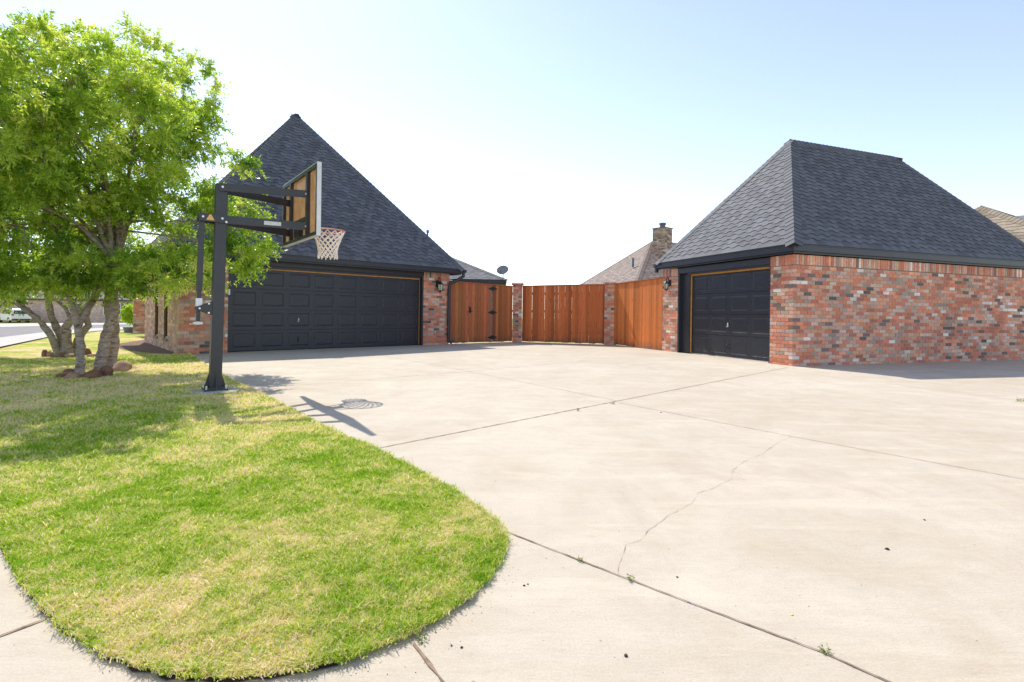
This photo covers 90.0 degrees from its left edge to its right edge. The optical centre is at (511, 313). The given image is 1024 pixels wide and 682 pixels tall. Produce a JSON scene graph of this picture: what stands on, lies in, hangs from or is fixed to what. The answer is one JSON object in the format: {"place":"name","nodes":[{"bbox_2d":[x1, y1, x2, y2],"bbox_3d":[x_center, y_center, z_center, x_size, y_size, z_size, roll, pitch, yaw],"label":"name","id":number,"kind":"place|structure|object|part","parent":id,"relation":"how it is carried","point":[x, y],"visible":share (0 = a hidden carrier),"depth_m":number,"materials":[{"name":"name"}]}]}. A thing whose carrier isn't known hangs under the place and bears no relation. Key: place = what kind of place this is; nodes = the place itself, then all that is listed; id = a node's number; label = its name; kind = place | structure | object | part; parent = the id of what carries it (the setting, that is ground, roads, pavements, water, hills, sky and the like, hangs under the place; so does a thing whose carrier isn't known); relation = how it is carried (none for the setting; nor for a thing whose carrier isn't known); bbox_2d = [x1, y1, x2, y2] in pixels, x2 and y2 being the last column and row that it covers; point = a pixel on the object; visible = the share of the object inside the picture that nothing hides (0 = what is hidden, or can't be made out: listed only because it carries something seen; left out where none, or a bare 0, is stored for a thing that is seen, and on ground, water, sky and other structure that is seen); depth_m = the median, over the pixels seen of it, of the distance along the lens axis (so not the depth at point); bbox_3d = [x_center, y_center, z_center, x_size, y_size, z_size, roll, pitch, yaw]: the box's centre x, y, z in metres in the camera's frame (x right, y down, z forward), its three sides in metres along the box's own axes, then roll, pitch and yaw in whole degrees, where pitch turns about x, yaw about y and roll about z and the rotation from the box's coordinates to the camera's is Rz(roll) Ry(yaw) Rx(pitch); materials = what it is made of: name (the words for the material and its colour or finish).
{"place":"outdoors","nodes":[
{"label":"outdoors","id":0,"kind":"place"},
{"bbox_2d":[0,324,132,336],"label":"street","id":1,"kind":"structure","parent":0,"point":[9,331],"depth_m":31.00,"materials":[{"name":"grey asphalt"}]},
{"bbox_2d":[0,346,514,681],"bbox_3d":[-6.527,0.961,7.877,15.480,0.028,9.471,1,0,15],"label":"lawn","id":2,"kind":"structure","parent":0,"point":[7,354],"depth_m":2.35,"materials":[{"name":"green plant"}]},
{"bbox_2d":[41,350,47,356],"bbox_3d":[-9.839,0.857,10.792,0.129,0.196,0.121,1,0,-36],"label":"rock","id":3,"kind":"object","parent":2,"relation":"on","point":[43,353],"visible":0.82,"depth_m":10.76,"materials":[{"name":"brown stone"}]},
{"bbox_2d":[55,373,66,377],"bbox_3d":[-6.620,0.925,7.524,0.162,0.108,0.127,1,0,10],"label":"rock","id":4,"kind":"object","parent":2,"relation":"on","point":[60,375],"visible":0.48,"depth_m":7.49,"materials":[{"name":"brown stone"}]},
{"bbox_2d":[58,352,65,357],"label":"rock","id":5,"kind":"object","parent":2,"relation":"on","point":[61,354],"visible":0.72,"depth_m":10.59,"materials":[{"name":"brown stone"}]},
{"bbox_2d":[62,369,74,373],"bbox_3d":[-6.918,0.918,7.997,0.211,0.121,0.154,1,0,35],"label":"rock","id":6,"kind":"object","parent":2,"relation":"on","point":[67,371],"visible":0.49,"depth_m":7.95,"materials":[{"name":"brown stone"}]},
{"bbox_2d":[64,353,75,357],"bbox_3d":[-9.191,0.888,10.676,0.217,0.123,0.194,1,0,-6],"label":"rock","id":7,"kind":"object","parent":2,"relation":"on","point":[72,355],"visible":0.77,"depth_m":10.59,"materials":[{"name":"brown stone"}]},
{"bbox_2d":[63,372,81,378],"bbox_3d":[-6.388,0.919,7.452,0.212,0.136,0.178,1,0,-28],"label":"rock","id":8,"kind":"object","parent":2,"relation":"on","point":[72,375],"visible":0.72,"depth_m":7.39,"materials":[{"name":"brown stone"}]},
{"bbox_2d":[0,151,162,356],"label":"shade tree","id":9,"kind":"object","parent":2,"relation":"on","point":[61,341],"visible":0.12,"depth_m":10.83,"materials":[{"name":"green plant"}]},
{"bbox_2d":[85,348,91,354],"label":"rock","id":10,"kind":"object","parent":2,"relation":"on","point":[87,351],"visible":0.46,"depth_m":11.30,"materials":[{"name":"brown stone"}]},
{"bbox_2d":[80,370,102,377],"bbox_3d":[-6.215,0.918,7.567,0.265,0.168,0.212,1,0,4],"label":"rock","id":11,"kind":"object","parent":2,"relation":"on","point":[93,374],"visible":0.8,"depth_m":7.50,"materials":[{"name":"brown stone"}]},
{"bbox_2d":[99,365,113,375],"bbox_3d":[-6.180,0.895,7.787,0.199,0.220,0.144,1,0,19],"label":"rock","id":12,"kind":"object","parent":2,"relation":"on","point":[105,370],"visible":0.68,"depth_m":7.74,"materials":[{"name":"brown stone"}]},
{"bbox_2d":[113,361,132,371],"bbox_3d":[-6.425,0.896,8.441,0.259,0.236,0.236,1,0,-27],"label":"rock","id":13,"kind":"object","parent":2,"relation":"on","point":[123,366],"visible":0.81,"depth_m":8.38,"materials":[{"name":"beige stone"}]},
{"bbox_2d":[0,6,287,373],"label":"shade tree","id":14,"kind":"object","parent":2,"relation":"on","point":[34,153],"visible":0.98,"depth_m":7.93,"materials":[{"name":"green plant"}]},
{"bbox_2d":[119,339,173,353],"bbox_3d":[-10.448,0.890,14.381,1.015,0.001,7.352,1,0,-39],"label":"soil bed","id":15,"kind":"object","parent":2,"relation":"on","point":[141,345],"visible":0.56,"depth_m":13.50,"materials":[{"name":"brown soil"}]},
{"bbox_2d":[187,161,344,394],"bbox_3d":[-3.175,-0.452,6.885,1.606,2.962,1.636,1,0,12],"label":"basketball hoop","id":16,"kind":"object","parent":2,"relation":"on","point":[300,201],"visible":0.98,"depth_m":6.51,"materials":[{"name":"steel"},{"name":"wood"},{"name":"net cord"}]},
{"bbox_2d":[0,319,642,351],"bbox_3d":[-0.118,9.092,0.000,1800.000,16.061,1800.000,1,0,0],"label":"ground","id":17,"kind":"structure","parent":0,"point":[91,338],"depth_m":18.50,"materials":[{"name":"green plant"}]},
{"bbox_2d":[0,308,31,322],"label":"parked car","id":18,"kind":"object","parent":17,"relation":"on","point":[14,317],"visible":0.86,"depth_m":62.74,"materials":[{"name":"white paint"}]},
{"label":"windows","id":19,"kind":"part","parent":18,"relation":"part of","materials":[{"name":"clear glass"}]},
{"bbox_2d":[0,327,122,346],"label":"sidewalk","id":20,"kind":"structure","parent":17,"relation":"on","point":[7,340],"depth_m":18.98,"materials":[{"name":"concrete"}]},
{"bbox_2d":[0,323,129,326],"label":"kerb","id":21,"kind":"structure","parent":17,"relation":"on","point":[18,325],"depth_m":48.72,"materials":[{"name":"concrete"}]},
{"bbox_2d":[0,287,132,322],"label":"house","id":22,"kind":"structure","parent":17,"relation":"on","point":[97,314],"depth_m":66.85,"materials":[{"name":"brick"}]},
{"bbox_2d":[119,303,124,313],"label":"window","id":23,"kind":"structure","parent":22,"relation":"in","point":[120,307],"depth_m":67.17,"materials":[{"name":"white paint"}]},
{"bbox_2d":[119,304,132,331],"bbox_3d":[-20.064,0.225,26.955,0.950,1.517,1.098,1,0,44],"label":"potted bush","id":24,"kind":"object","parent":17,"relation":"on","point":[126,314],"visible":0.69,"depth_m":26.66,"materials":[{"name":"green plant"}]},
{"bbox_2d":[133,294,144,332],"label":"brick column","id":25,"kind":"structure","parent":17,"relation":"on","point":[139,318],"depth_m":26.20,"materials":[{"name":"red brick"}]},
{"bbox_2d":[145,113,466,353],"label":"brick garage","id":26,"kind":"structure","parent":17,"relation":"on","point":[383,280],"depth_m":14.92,"materials":[{"name":"red brick"}]},
{"bbox_2d":[153,288,158,338],"bbox_3d":[-9.829,-0.208,14.208,0.120,1.780,0.600,1,0,-43],"label":"window","id":27,"kind":"structure","parent":26,"relation":"in","point":[157,306],"depth_m":14.37,"materials":[{"name":"black glass"}]},
{"bbox_2d":[162,291,167,340],"bbox_3d":[-8.854,-0.195,13.148,0.120,1.780,0.580,1,0,-43],"label":"window","id":28,"kind":"structure","parent":26,"relation":"in","point":[166,309],"depth_m":13.31,"materials":[{"name":"black glass"}]},
{"bbox_2d":[229,268,418,350],"bbox_3d":[-5.000,-0.085,14.559,5.470,2.110,0.123,1,0,-43],"label":"garage door","id":29,"kind":"structure","parent":26,"relation":"in","point":[290,310],"depth_m":14.25,"materials":[{"name":"paint"}]},
{"bbox_2d":[449,257,509,308],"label":"house","id":30,"kind":"structure","parent":17,"relation":"on","point":[474,274],"depth_m":25.04,"materials":[{"name":"brick"}]},
{"bbox_2d":[497,265,507,278],"bbox_3d":[-0.485,-1.969,24.189,0.486,0.641,0.477,1,0,-31],"label":"satellite dish","id":31,"kind":"object","parent":30,"relation":"attached to","point":[503,269],"visible":1,"depth_m":24.25,"materials":[{"name":"metal"}]},
{"bbox_2d":[975,205,1023,241],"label":"house","id":32,"kind":"structure","parent":17,"relation":"on","point":[1013,225],"depth_m":18.20,"materials":[{"name":"brick"}]},
{"bbox_2d":[0,342,1023,681],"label":"driveway","id":33,"kind":"structure","parent":0,"point":[750,504],"depth_m":2.78,"materials":[{"name":"concrete"}]},
{"bbox_2d":[0,545,337,681],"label":"soil edge","id":34,"kind":"object","parent":33,"relation":"on","point":[165,677],"visible":0.33,"depth_m":1.48,"materials":[{"name":"brown soil"}]},
{"bbox_2d":[253,543,546,681],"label":"soil crumbs","id":35,"kind":"object","parent":33,"relation":"on","point":[429,638],"visible":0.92,"depth_m":1.66,"materials":[{"name":"brown soil"}]},
{"bbox_2d":[416,629,427,645],"bbox_3d":[-0.285,1.040,1.634,0.046,0.058,0.058,1,0,-25],"label":"weed","id":36,"kind":"object","parent":33,"relation":"on","point":[424,636],"visible":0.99,"depth_m":1.64,"materials":[{"name":"green plant"}]},
{"bbox_2d":[448,281,513,342],"bbox_3d":[-1.050,-0.035,18.087,2.744,2.116,0.139,1,0,-37],"label":"wooden gate","id":37,"kind":"object","parent":33,"relation":"on","point":[478,319],"visible":0.92,"depth_m":18.06,"materials":[{"name":"cedar"},{"name":"black iron"}]},
{"bbox_2d":[511,283,523,341],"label":"brick pillar","id":38,"kind":"structure","parent":33,"relation":"on","point":[517,316],"depth_m":18.89,"materials":[{"name":"red brick"}]},
{"bbox_2d":[522,284,604,343],"bbox_3d":[1.830,-0.003,18.540,3.040,2.127,0.092,1,0,18],"label":"board fence","id":39,"kind":"object","parent":33,"relation":"on","point":[571,308],"visible":0.96,"depth_m":18.51,"materials":[{"name":"brown wood"}]},
{"bbox_2d":[603,282,615,344],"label":"brick pillar","id":40,"kind":"structure","parent":33,"relation":"on","point":[609,316],"depth_m":17.85,"materials":[{"name":"red brick"}]},
{"bbox_2d":[627,573,635,580],"bbox_3d":[0.471,1.049,2.023,0.042,0.040,0.040,1,0,-11],"label":"weed","id":41,"kind":"object","parent":33,"relation":"on","point":[630,577],"visible":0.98,"depth_m":2.03,"materials":[{"name":"green plant"}]},
{"bbox_2d":[614,277,662,349],"bbox_3d":[4.031,-0.004,16.528,0.092,2.187,2.648,1,0,-21],"label":"board fence","id":42,"kind":"object","parent":33,"relation":"on","point":[638,313],"visible":0.99,"depth_m":16.38,"materials":[{"name":"brown wood"}]},
{"bbox_2d":[818,643,832,654],"bbox_3d":[0.984,1.053,1.605,0.049,0.045,0.036,1,0,0],"label":"weed","id":43,"kind":"object","parent":33,"relation":"on","point":[822,649],"visible":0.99,"depth_m":1.60,"materials":[{"name":"green plant"}]},
{"bbox_2d":[653,139,1023,365],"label":"brick garage","id":44,"kind":"structure","parent":33,"relation":"on","point":[791,252],"depth_m":12.65,"materials":[{"name":"red brick"}]},
{"bbox_2d":[692,269,769,361],"bbox_3d":[5.496,0.023,12.985,0.123,2.194,2.820,1,0,-20],"label":"garage door","id":45,"kind":"structure","parent":44,"relation":"in","point":[730,311],"depth_m":12.86,"materials":[{"name":"paint"}]},
{"bbox_2d":[0,0,1023,318],"label":"sky","id":46,"kind":"structure","parent":0,"point":[546,141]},
{"bbox_2d":[578,223,675,331],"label":"house","id":47,"kind":"structure","parent":0,"point":[637,264],"depth_m":30.77,"materials":[{"name":"brick"}]}
]}

